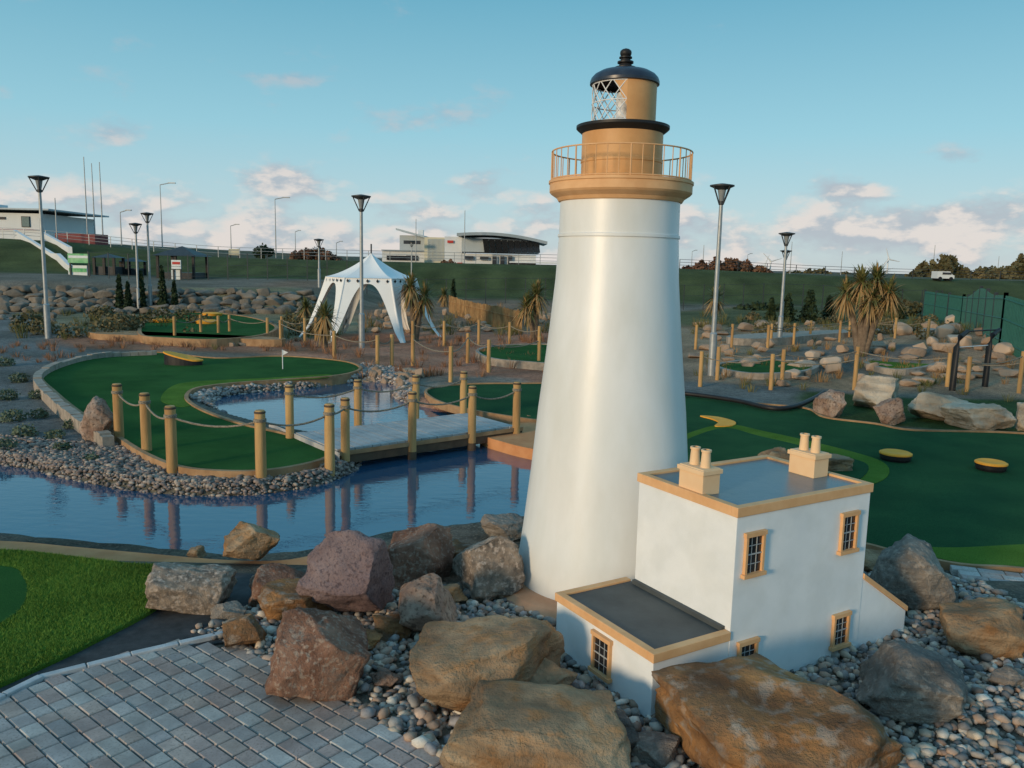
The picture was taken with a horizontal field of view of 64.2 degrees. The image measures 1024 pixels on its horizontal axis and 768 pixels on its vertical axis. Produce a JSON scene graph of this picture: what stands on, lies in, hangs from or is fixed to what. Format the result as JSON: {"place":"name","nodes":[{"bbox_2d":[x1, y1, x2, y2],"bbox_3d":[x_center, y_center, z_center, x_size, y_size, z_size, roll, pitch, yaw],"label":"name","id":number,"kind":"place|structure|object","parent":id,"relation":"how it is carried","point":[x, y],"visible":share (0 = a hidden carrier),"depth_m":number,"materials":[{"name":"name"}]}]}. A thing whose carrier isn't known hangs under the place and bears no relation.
{"place":"outdoors","nodes":[
{"label":"outdoors","id":0,"kind":"place"},
{"bbox_2d":[0,548,179,687],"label":"lawn","id":1,"kind":"structure","parent":0,"point":[65,655],"depth_m":5.86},
{"bbox_2d":[0,566,26,622],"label":"putting green","id":2,"kind":"object","parent":1,"relation":"on","point":[13,589],"visible":1,"depth_m":6.31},
{"bbox_2d":[0,573,276,703],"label":"asphalt path","id":3,"kind":"structure","parent":0,"point":[157,627],"depth_m":5.71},
{"bbox_2d":[145,562,237,614],"bbox_3d":[-2.419,1.534,6.139,0.621,0.376,0.495,1,8,0],"label":"boulder","id":4,"kind":"object","parent":3,"relation":"on","point":[188,588],"visible":0.96,"depth_m":6.01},
{"bbox_2d":[0,541,306,564],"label":"orange path","id":5,"kind":"structure","parent":0,"point":[114,555],"depth_m":7.47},
{"bbox_2d":[223,521,279,560],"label":"boulder","id":6,"kind":"object","parent":5,"relation":"on","point":[245,540],"visible":1,"depth_m":7.15,"materials":[{"name":"stone"}]},
{"bbox_2d":[88,330,285,346],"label":"brown path","id":7,"kind":"structure","parent":0,"point":[264,341],"depth_m":26.87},
{"bbox_2d":[0,382,531,553],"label":"pond water","id":8,"kind":"structure","parent":0,"point":[450,486],"depth_m":9.92,"materials":[{"name":"blue liquid"}]},
{"bbox_2d":[407,391,416,459],"bbox_3d":[-1.484,0.812,12.135,0.150,1.424,0.150,1,8,0],"label":"rope fence post","id":9,"kind":"object","parent":8,"relation":"in","point":[412,414],"visible":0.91,"depth_m":12.05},
{"bbox_2d":[467,386,476,450],"bbox_3d":[-0.630,0.732,12.813,0.150,1.424,0.150,1,8,0],"label":"rope fence post","id":10,"kind":"object","parent":8,"relation":"in","point":[472,394],"visible":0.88,"depth_m":12.73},
{"bbox_2d":[481,422,535,459],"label":"orange path","id":11,"kind":"structure","parent":0,"point":[521,444],"depth_m":12.83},
{"bbox_2d":[0,238,1023,767],"bbox_3d":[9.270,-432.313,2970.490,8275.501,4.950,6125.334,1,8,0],"label":"ground","id":12,"kind":"structure","parent":0,"point":[20,262],"depth_m":30.18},
{"bbox_2d":[28,175,51,338],"bbox_3d":[-15.287,-4.066,26.644,0.620,5.361,0.620,1,8,0],"label":"street lamp","id":13,"kind":"object","parent":12,"relation":"on","point":[38,179],"visible":0.97,"depth_m":26.59,"materials":[{"name":"metal"}]},
{"bbox_2d":[13,230,71,269],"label":"bank steps","id":14,"kind":"structure","parent":12,"relation":"on","point":[62,260],"depth_m":80.58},
{"bbox_2d":[0,356,99,460],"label":"sage shrubs","id":15,"kind":"object","parent":12,"relation":"on","point":[26,428],"visible":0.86,"depth_m":13.56,"materials":[{"name":"green plant"}]},
{"bbox_2d":[0,205,108,239],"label":"clubhouse","id":16,"kind":"structure","parent":12,"relation":"on","point":[26,219],"depth_m":94.66,"materials":[{"name":"metal"}]},
{"bbox_2d":[55,233,107,244],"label":"red hoarding","id":17,"kind":"object","parent":12,"relation":"on","point":[82,238],"visible":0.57,"depth_m":90.80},
{"bbox_2d":[33,350,156,446],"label":"stone kerb","id":18,"kind":"structure","parent":12,"relation":"on","point":[55,403],"depth_m":15.51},
{"bbox_2d":[79,396,113,441],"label":"boulder","id":19,"kind":"object","parent":12,"relation":"on","point":[98,414],"visible":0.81,"depth_m":12.16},
{"bbox_2d":[92,254,125,274],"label":"ticket kiosk","id":20,"kind":"object","parent":12,"relation":"on","point":[113,269],"visible":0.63,"depth_m":63.75,"materials":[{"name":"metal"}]},
{"bbox_2d":[0,631,222,699],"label":"kerb stones","id":21,"kind":"object","parent":12,"relation":"on","point":[34,680],"visible":0.42,"depth_m":5.25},
{"bbox_2d":[111,383,123,440],"bbox_3d":[-5.895,0.521,12.228,0.161,1.074,0.161,1,8,0],"label":"rope fence post","id":22,"kind":"object","parent":12,"relation":"on","point":[118,419],"visible":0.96,"depth_m":12.16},
{"bbox_2d":[138,392,151,450],"bbox_3d":[-5.136,0.651,11.454,0.161,1.074,0.161,1,8,0],"label":"rope fence post","id":23,"kind":"object","parent":12,"relation":"on","point":[145,425],"visible":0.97,"depth_m":11.39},
{"bbox_2d":[0,284,318,314],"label":"rock retaining wall","id":24,"kind":"structure","parent":12,"relation":"on","point":[207,299],"depth_m":42.14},
{"bbox_2d":[163,405,177,473],"bbox_3d":[-4.383,0.807,10.507,0.161,1.074,0.161,1,8,0],"label":"rope fence post","id":25,"kind":"object","parent":12,"relation":"on","point":[170,415],"visible":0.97,"depth_m":10.44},
{"bbox_2d":[0,433,361,496],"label":"shore pebbles","id":26,"kind":"object","parent":12,"relation":"on","point":[35,450],"visible":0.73,"depth_m":10.74,"materials":[{"name":"gravel"}]},
{"bbox_2d":[154,246,211,278],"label":"kiosk pavilion","id":27,"kind":"structure","parent":12,"relation":"on","point":[181,250],"depth_m":62.04,"materials":[{"name":"metal"}]},
{"bbox_2d":[42,351,361,477],"bbox_3d":[-7.019,0.251,16.828,7.436,0.330,13.907,0,8,-8],"label":"putting green","id":28,"kind":"object","parent":12,"relation":"on","point":[229,452],"visible":0.62,"depth_m":15.60,"materials":[{"name":"carpet"}]},
{"bbox_2d":[163,351,202,365],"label":"orange ramp","id":29,"kind":"structure","parent":28,"relation":"on","point":[175,358],"depth_m":20.62,"materials":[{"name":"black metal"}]},
{"bbox_2d":[161,374,330,406],"bbox_3d":[-6.059,0.028,17.560,2.160,0.010,4.998,5,9,21],"label":"turf fringe","id":30,"kind":"object","parent":28,"relation":"on","point":[173,395],"visible":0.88,"depth_m":17.24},
{"bbox_2d":[137,312,277,346],"bbox_3d":[-11.968,-2.221,32.203,4.898,0.380,13.896,-2,9,-22],"label":"putting green","id":31,"kind":"object","parent":12,"relation":"on","point":[245,329],"visible":0.66,"depth_m":28.76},
{"bbox_2d":[0,639,442,767],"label":"block paving","id":32,"kind":"structure","parent":12,"relation":"on","point":[207,705],"depth_m":4.61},
{"bbox_2d":[172,314,317,341],"bbox_3d":[-9.294,-1.855,28.638,4.866,1.160,1.452,-3,9,-25],"label":"rope fence","id":33,"kind":"object","parent":12,"relation":"on","point":[200,319],"visible":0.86,"depth_m":28.45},
{"bbox_2d":[253,409,266,478],"bbox_3d":[-3.187,0.856,10.351,0.161,1.074,0.161,1,8,0],"label":"rope fence post","id":34,"kind":"object","parent":12,"relation":"on","point":[259,420],"visible":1,"depth_m":10.29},
{"bbox_2d":[0,332,547,378],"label":"dry grass tufts","id":35,"kind":"object","parent":12,"relation":"on","point":[311,345],"visible":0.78,"depth_m":24.82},
{"bbox_2d":[2,228,550,264],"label":"bank railing","id":36,"kind":"object","parent":12,"relation":"on","point":[175,246],"visible":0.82,"depth_m":85.92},
{"bbox_2d":[248,563,305,606],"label":"boulder","id":37,"kind":"object","parent":12,"relation":"on","point":[264,575],"visible":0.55,"depth_m":6.22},
{"bbox_2d":[284,384,293,438],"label":"rope fence post","id":38,"kind":"object","parent":12,"relation":"on","point":[289,404],"visible":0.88,"depth_m":12.42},
{"bbox_2d":[189,362,419,412],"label":"shore pebbles","id":39,"kind":"object","parent":12,"relation":"on","point":[208,397],"visible":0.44,"depth_m":17.91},
{"bbox_2d":[302,299,343,347],"bbox_3d":[-6.084,-1.962,26.643,1.399,1.771,1.453,3,9,14],"label":"cordyline palm","id":40,"kind":"object","parent":12,"relation":"on","point":[326,325],"visible":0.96,"depth_m":26.42,"materials":[{"name":"green plant"}]},
{"bbox_2d":[229,342,424,385],"bbox_3d":[-5.541,-0.589,22.894,2.194,0.603,11.063,-7,12,-44],"label":"rockery","id":41,"kind":"object","parent":12,"relation":"on","point":[403,375],"visible":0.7,"depth_m":19.94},
{"bbox_2d":[323,403,334,475],"bbox_3d":[-2.441,0.790,10.922,0.161,1.074,0.161,1,8,0],"label":"rope fence post","id":42,"kind":"object","parent":12,"relation":"on","point":[329,438],"visible":0.98,"depth_m":10.86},
{"bbox_2d":[279,320,393,365],"bbox_3d":[-5.689,-1.163,24.152,0.872,1.089,6.514,-6,11,-42],"label":"rope fence","id":43,"kind":"object","parent":12,"relation":"on","point":[376,340],"visible":0.91,"depth_m":22.10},
{"bbox_2d":[340,397,349,463],"bbox_3d":[-2.338,0.891,11.456,0.150,1.424,0.150,1,8,0],"label":"rope fence post","id":44,"kind":"object","parent":12,"relation":"on","point":[345,427],"visible":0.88,"depth_m":11.37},
{"bbox_2d":[118,380,514,427],"bbox_3d":[-2.617,0.267,12.104,5.912,0.124,2.875,-2,9,-24],"label":"fence rope","id":45,"kind":"object","parent":44,"relation":"attached to","point":[214,426],"visible":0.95,"depth_m":11.85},
{"bbox_2d":[296,529,394,613],"bbox_3d":[-1.216,1.411,6.048,0.600,0.740,0.571,3,9,14],"label":"boulder","id":46,"kind":"object","parent":12,"relation":"on","point":[348,570],"visible":0.91,"depth_m":5.86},
{"bbox_2d":[351,194,370,347],"bbox_3d":[-4.847,-3.550,26.291,0.620,5.007,0.620,1,8,0],"label":"street lamp","id":47,"kind":"object","parent":12,"relation":"on","point":[361,198],"visible":0.99,"depth_m":26.23,"materials":[{"name":"metal"}]},
{"bbox_2d":[299,244,440,342],"bbox_3d":[-5.300,-3.477,30.752,5.391,3.550,4.922,1,8,0],"label":"gazebo tent","id":48,"kind":"object","parent":12,"relation":"on","point":[380,276],"visible":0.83,"depth_m":29.50,"materials":[{"name":"white fabric"}]},
{"bbox_2d":[296,413,522,461],"bbox_3d":[-1.586,0.813,13.012,3.315,0.203,1.520,-5,11,-38],"label":"timber footbridge","id":49,"kind":"object","parent":12,"relation":"on","point":[448,431],"visible":0.84,"depth_m":12.62,"materials":[{"name":"grey wood"}]},
{"bbox_2d":[394,268,442,340],"bbox_3d":[-3.385,-2.806,29.403,1.937,2.759,1.567,-3,9,-25],"label":"cordyline palm","id":50,"kind":"object","parent":12,"relation":"on","point":[412,295],"visible":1,"depth_m":29.23,"materials":[{"name":"green plant"}]},
{"bbox_2d":[371,309,550,332],"bbox_3d":[-2.412,-3.465,41.606,8.559,0.675,17.514,3,8,9],"label":"rockery","id":51,"kind":"object","parent":12,"relation":"on","point":[383,313],"visible":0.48,"depth_m":36.29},
{"bbox_2d":[381,228,556,264],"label":"lifeboat station","id":52,"kind":"object","parent":12,"relation":"on","point":[427,248],"visible":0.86,"depth_m":130.30,"materials":[{"name":"metal"}]},
{"bbox_2d":[387,239,539,263],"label":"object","id":53,"kind":"structure","parent":52,"relation":"in","point":[510,243],"depth_m":128.69,"materials":[{"name":"black glass"}]},
{"bbox_2d":[411,333,541,381],"bbox_3d":[-1.460,-0.717,21.660,2.780,1.061,4.044,7,10,33],"label":"rope fence","id":54,"kind":"object","parent":12,"relation":"on","point":[451,351],"visible":0.9,"depth_m":21.88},
{"bbox_2d":[424,382,541,423],"bbox_3d":[-0.134,0.353,16.644,3.459,0.150,4.767,1,8,0],"label":"putting green","id":55,"kind":"object","parent":12,"relation":"on","point":[500,410],"visible":0.51,"depth_m":16.52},
{"bbox_2d":[9,303,959,339],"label":"shrubs","id":56,"kind":"object","parent":12,"relation":"on","point":[124,323],"visible":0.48,"depth_m":32.02,"materials":[{"name":"green plant"}]},
{"bbox_2d":[449,295,522,333],"bbox_3d":[-1.597,-3.423,39.047,0.081,1.140,15.492,-1,9,-15],"label":"paling fence","id":57,"kind":"object","parent":12,"relation":"on","point":[499,315],"visible":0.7,"depth_m":37.33,"materials":[{"name":"brown wood"}]},
{"bbox_2d":[480,513,523,540],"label":"boulder","id":58,"kind":"object","parent":12,"relation":"on","point":[509,526],"visible":0.78,"depth_m":8.26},
{"bbox_2d":[475,343,546,369],"bbox_3d":[0.429,-0.798,24.484,3.059,0.330,5.573,1,8,0],"label":"putting green","id":59,"kind":"object","parent":12,"relation":"on","point":[529,361],"visible":0.57,"depth_m":23.50,"materials":[{"name":"carpet"}]},
{"bbox_2d":[7,306,1018,401],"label":"green shrub tufts","id":60,"kind":"object","parent":12,"relation":"on","point":[448,319],"visible":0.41,"depth_m":32.05,"materials":[{"name":"green plant"}]},
{"bbox_2d":[87,251,942,314],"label":"wire fence","id":61,"kind":"object","parent":12,"relation":"on","point":[307,276],"visible":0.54,"depth_m":57.53,"materials":[{"name":"metal"}]},
{"bbox_2d":[511,279,550,339],"bbox_3d":[0.695,-2.651,29.397,1.815,2.386,1.544,1,8,0],"label":"cordyline palm","id":62,"kind":"object","parent":12,"relation":"on","point":[531,305],"visible":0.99,"depth_m":29.21,"materials":[{"name":"green plant"}]},
{"bbox_2d":[439,680,631,767],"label":"boulder","id":63,"kind":"object","parent":12,"relation":"on","point":[509,724],"visible":0.99,"depth_m":4.18,"materials":[{"name":"stone"}]},
{"bbox_2d":[529,657,577,684],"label":"boulder","id":64,"kind":"object","parent":12,"relation":"on","point":[548,671],"visible":0.31,"depth_m":4.92,"materials":[{"name":"stone"}]},
{"bbox_2d":[503,48,693,617],"bbox_3d":[0.828,-0.326,6.620,1.940,4.570,1.940,1,8,0],"label":"lighthouse","id":65,"kind":"object","parent":12,"relation":"on","point":[611,423],"visible":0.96,"depth_m":6.15,"materials":[{"name":"paint"}]},
{"bbox_2d":[191,570,1023,767],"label":"beach cobbles","id":66,"kind":"object","parent":12,"relation":"on","point":[414,712],"visible":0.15,"depth_m":5.08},
{"bbox_2d":[210,600,246,620],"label":"boulder","id":67,"kind":"object","parent":66,"relation":"on","point":[225,611],"visible":0.77,"depth_m":5.91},
{"bbox_2d":[222,613,266,646],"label":"boulder","id":68,"kind":"object","parent":66,"relation":"on","point":[247,629],"visible":0.94,"depth_m":5.49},
{"bbox_2d":[257,578,333,624],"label":"boulder","id":69,"kind":"object","parent":66,"relation":"on","point":[276,598],"visible":0.53,"depth_m":5.93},
{"bbox_2d":[265,607,370,703],"bbox_3d":[-1.184,1.658,5.000,0.623,0.584,0.514,0,8,-11],"label":"boulder","id":70,"kind":"object","parent":66,"relation":"on","point":[320,655],"visible":0.99,"depth_m":4.82,"materials":[{"name":"stone"}]},
{"bbox_2d":[372,613,410,641],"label":"boulder","id":71,"kind":"object","parent":66,"relation":"on","point":[387,626],"visible":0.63,"depth_m":5.70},
{"bbox_2d":[387,523,455,589],"bbox_3d":[-0.767,1.431,6.765,0.600,0.488,0.535,1,8,0],"label":"boulder","id":72,"kind":"object","parent":66,"relation":"on","point":[414,553],"visible":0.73,"depth_m":6.58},
{"bbox_2d":[398,573,457,632],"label":"boulder","id":73,"kind":"object","parent":66,"relation":"on","point":[424,599],"visible":0.77,"depth_m":5.71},
{"bbox_2d":[409,615,564,712],"bbox_3d":[-0.142,1.709,5.030,0.971,0.444,0.851,1,8,0],"label":"boulder","id":74,"kind":"object","parent":66,"relation":"on","point":[452,664],"visible":0.78,"depth_m":4.86,"materials":[{"name":"stone"}]},
{"bbox_2d":[452,536,524,602],"bbox_3d":[-0.171,1.451,6.562,0.486,0.530,0.489,-2,9,-24],"label":"boulder","id":75,"kind":"object","parent":66,"relation":"on","point":[490,568],"visible":1,"depth_m":6.42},
{"bbox_2d":[631,731,679,767],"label":"boulder","id":76,"kind":"object","parent":66,"relation":"on","point":[654,749],"visible":0.89,"depth_m":4.35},
{"bbox_2d":[651,653,904,767],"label":"boulder","id":77,"kind":"object","parent":66,"relation":"on","point":[755,710],"visible":1,"depth_m":4.13,"materials":[{"name":"stone"}]},
{"bbox_2d":[856,639,968,725],"bbox_3d":[2.438,1.808,5.033,0.718,0.389,0.623,1,8,0],"label":"boulder","id":78,"kind":"object","parent":66,"relation":"on","point":[902,681],"visible":0.98,"depth_m":4.81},
{"bbox_2d":[869,533,955,609],"bbox_3d":[3.194,1.514,6.549,0.622,0.536,0.519,1,8,0],"label":"boulder","id":79,"kind":"object","parent":66,"relation":"on","point":[909,572],"visible":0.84,"depth_m":6.34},
{"bbox_2d":[939,597,1023,661],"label":"boulder","id":80,"kind":"object","parent":66,"relation":"on","point":[976,628],"visible":0.93,"depth_m":5.65,"materials":[{"name":"stone"}]},
{"bbox_2d":[987,665,1023,687],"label":"boulder","id":81,"kind":"object","parent":66,"relation":"on","point":[1009,675],"visible":0.91,"depth_m":5.25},
{"bbox_2d":[356,302,1016,384],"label":"dry grass tufts","id":82,"kind":"object","parent":12,"relation":"on","point":[819,379],"visible":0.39,"depth_m":24.26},
{"bbox_2d":[707,183,734,375],"bbox_3d":[5.327,-2.632,21.255,0.620,5.066,0.620,1,8,0],"label":"street lamp","id":83,"kind":"object","parent":12,"relation":"on","point":[721,188],"visible":0.98,"depth_m":21.19,"materials":[{"name":"metal"}]},
{"bbox_2d":[680,256,774,272],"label":"hedge","id":84,"kind":"object","parent":12,"relation":"on","point":[724,266],"visible":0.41,"depth_m":106.82,"materials":[{"name":"green plant"}]},
{"bbox_2d":[556,482,904,716],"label":"walls","id":85,"kind":"structure","parent":12,"relation":"on","point":[689,553],"depth_m":5.32,"materials":[{"name":"paint"}]},
{"bbox_2d":[569,459,855,648],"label":"roof","id":86,"kind":"structure","parent":85,"relation":"on","point":[648,615],"depth_m":5.43,"materials":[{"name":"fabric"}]},
{"bbox_2d":[677,433,831,494],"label":"chimneys","id":87,"kind":"object","parent":86,"relation":"on","point":[698,476],"visible":1,"depth_m":5.36,"materials":[{"name":"beige paint"}]},
{"bbox_2d":[587,510,860,683],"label":"windows","id":88,"kind":"structure","parent":85,"relation":"attached to","point":[599,666],"depth_m":5.17,"materials":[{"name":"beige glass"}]},
{"bbox_2d":[555,455,907,663],"bbox_3d":[1.610,1.156,5.729,2.442,1.032,1.025,-4,10,-31],"label":"coping","id":89,"kind":"object","parent":85,"relation":"on","point":[629,640],"visible":0.86,"depth_m":5.21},
{"bbox_2d":[715,359,818,379],"bbox_3d":[7.140,-0.360,22.869,2.487,0.330,4.093,8,11,38],"label":"putting green","id":90,"kind":"object","parent":12,"relation":"on","point":[757,371],"visible":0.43,"depth_m":22.07,"materials":[{"name":"carpet"}]},
{"bbox_2d":[698,351,858,389],"bbox_3d":[6.357,-0.205,19.360,3.805,1.061,0.408,1,8,0],"label":"rope fence","id":91,"kind":"object","parent":12,"relation":"on","point":[772,365],"visible":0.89,"depth_m":19.39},
{"bbox_2d":[777,232,794,336],"bbox_3d":[10.555,-3.654,31.803,0.620,4.472,0.620,1,8,0],"label":"street lamp","id":92,"kind":"object","parent":12,"relation":"on","point":[786,235],"visible":0.97,"depth_m":31.72,"materials":[{"name":"metal"}]},
{"bbox_2d":[813,389,846,417],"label":"boulder","id":93,"kind":"object","parent":12,"relation":"on","point":[830,403],"visible":0.91,"depth_m":15.63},
{"bbox_2d":[679,259,1023,280],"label":"bank railing","id":94,"kind":"object","parent":12,"relation":"on","point":[854,270],"visible":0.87,"depth_m":88.00,"materials":[{"name":"metal"}]},
{"bbox_2d":[688,320,1018,385],"bbox_3d":[13.222,-2.162,33.944,13.751,0.916,31.293,6,10,31],"label":"rockery","id":95,"kind":"object","parent":12,"relation":"on","point":[906,352],"visible":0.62,"depth_m":24.91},
{"bbox_2d":[685,396,1023,573],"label":"golf turf","id":96,"kind":"structure","parent":12,"relation":"on","point":[939,489],"depth_m":11.20,"materials":[{"name":"carpet"}]},
{"bbox_2d":[685,390,825,410],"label":"black rubber kerb","id":97,"kind":"structure","parent":96,"relation":"on","point":[763,406],"depth_m":16.68,"materials":[{"name":"rubber"}]},
{"bbox_2d":[687,425,889,483],"bbox_3d":[3.537,1.131,11.701,3.275,0.010,5.195,7,10,35],"label":"turf fringe","id":98,"kind":"object","parent":96,"relation":"on","point":[878,471],"visible":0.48,"depth_m":12.55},
{"bbox_2d":[687,428,868,478],"bbox_3d":[3.533,1.121,11.716,2.800,0.010,4.387,7,10,33],"label":"putting green","id":99,"kind":"object","parent":98,"relation":"on","point":[723,444],"visible":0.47,"depth_m":12.77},
{"bbox_2d":[932,544,1023,566],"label":"turf fringe","id":100,"kind":"object","parent":96,"relation":"on","point":[1010,555],"visible":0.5,"depth_m":8.05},
{"bbox_2d":[825,262,910,356],"bbox_3d":[10.937,-2.286,25.141,2.550,3.108,1.817,1,8,0],"label":"cordyline palm","id":101,"kind":"object","parent":12,"relation":"on","point":[864,330],"visible":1,"depth_m":24.94,"materials":[{"name":"green plant"}]},
{"bbox_2d":[715,346,1023,392],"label":"rope fence","id":102,"kind":"object","parent":12,"relation":"on","point":[948,370],"visible":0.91,"depth_m":20.36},
{"bbox_2d":[853,375,898,407],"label":"boulder","id":103,"kind":"object","parent":12,"relation":"on","point":[871,391],"visible":0.73,"depth_m":16.85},
{"bbox_2d":[873,397,905,424],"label":"boulder","id":104,"kind":"object","parent":12,"relation":"on","point":[889,411],"visible":0.92,"depth_m":15.04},
{"bbox_2d":[863,358,934,374],"bbox_3d":[11.680,-0.530,24.392,1.871,0.330,4.992,8,11,39],"label":"putting green","id":105,"kind":"object","parent":12,"relation":"on","point":[883,369],"visible":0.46,"depth_m":22.73,"materials":[{"name":"carpet"}]},
{"bbox_2d":[785,314,1013,377],"bbox_3d":[17.554,-2.060,32.246,5.275,1.326,29.852,7,10,35],"label":"rockery","id":106,"kind":"object","parent":12,"relation":"on","point":[947,330],"visible":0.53,"depth_m":26.44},
{"bbox_2d":[908,391,967,420],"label":"boulder","id":107,"kind":"object","parent":12,"relation":"on","point":[926,404],"visible":0.76,"depth_m":15.51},
{"bbox_2d":[904,254,972,277],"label":"tree belt","id":108,"kind":"object","parent":12,"relation":"on","point":[947,262],"visible":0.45,"depth_m":146.71,"materials":[{"name":"green plant"}]},
{"bbox_2d":[922,286,1023,358],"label":"green security fence","id":109,"kind":"object","parent":12,"relation":"on","point":[1005,312],"visible":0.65,"depth_m":31.38,"materials":[{"name":"metal"}]},
{"bbox_2d":[949,328,1000,390],"bbox_3d":[11.512,-0.630,20.239,2.098,1.473,0.195,-4,10,-32],"label":"black iron gate frame","id":110,"kind":"object","parent":12,"relation":"on","point":[955,360],"visible":0.98,"depth_m":20.00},
{"bbox_2d":[940,402,1016,430],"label":"boulder","id":111,"kind":"object","parent":12,"relation":"on","point":[980,416],"visible":0.9,"depth_m":14.70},
{"bbox_2d":[950,565,1023,580],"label":"block paving","id":112,"kind":"structure","parent":12,"relation":"on","point":[962,572],"depth_m":7.50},
{"bbox_2d":[967,253,1023,279],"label":"tree belt","id":113,"kind":"object","parent":12,"relation":"on","point":[1016,265],"visible":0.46,"depth_m":132.68,"materials":[{"name":"green plant"}]},
{"bbox_2d":[0,0,1023,273],"label":"sky","id":114,"kind":"structure","parent":0,"point":[861,129],"materials":[{"name":"blue"}]},
{"bbox_2d":[726,328,935,345],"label":"grey path","id":115,"kind":"structure","parent":0,"point":[801,337],"depth_m":32.80,"materials":[{"name":"concrete"}]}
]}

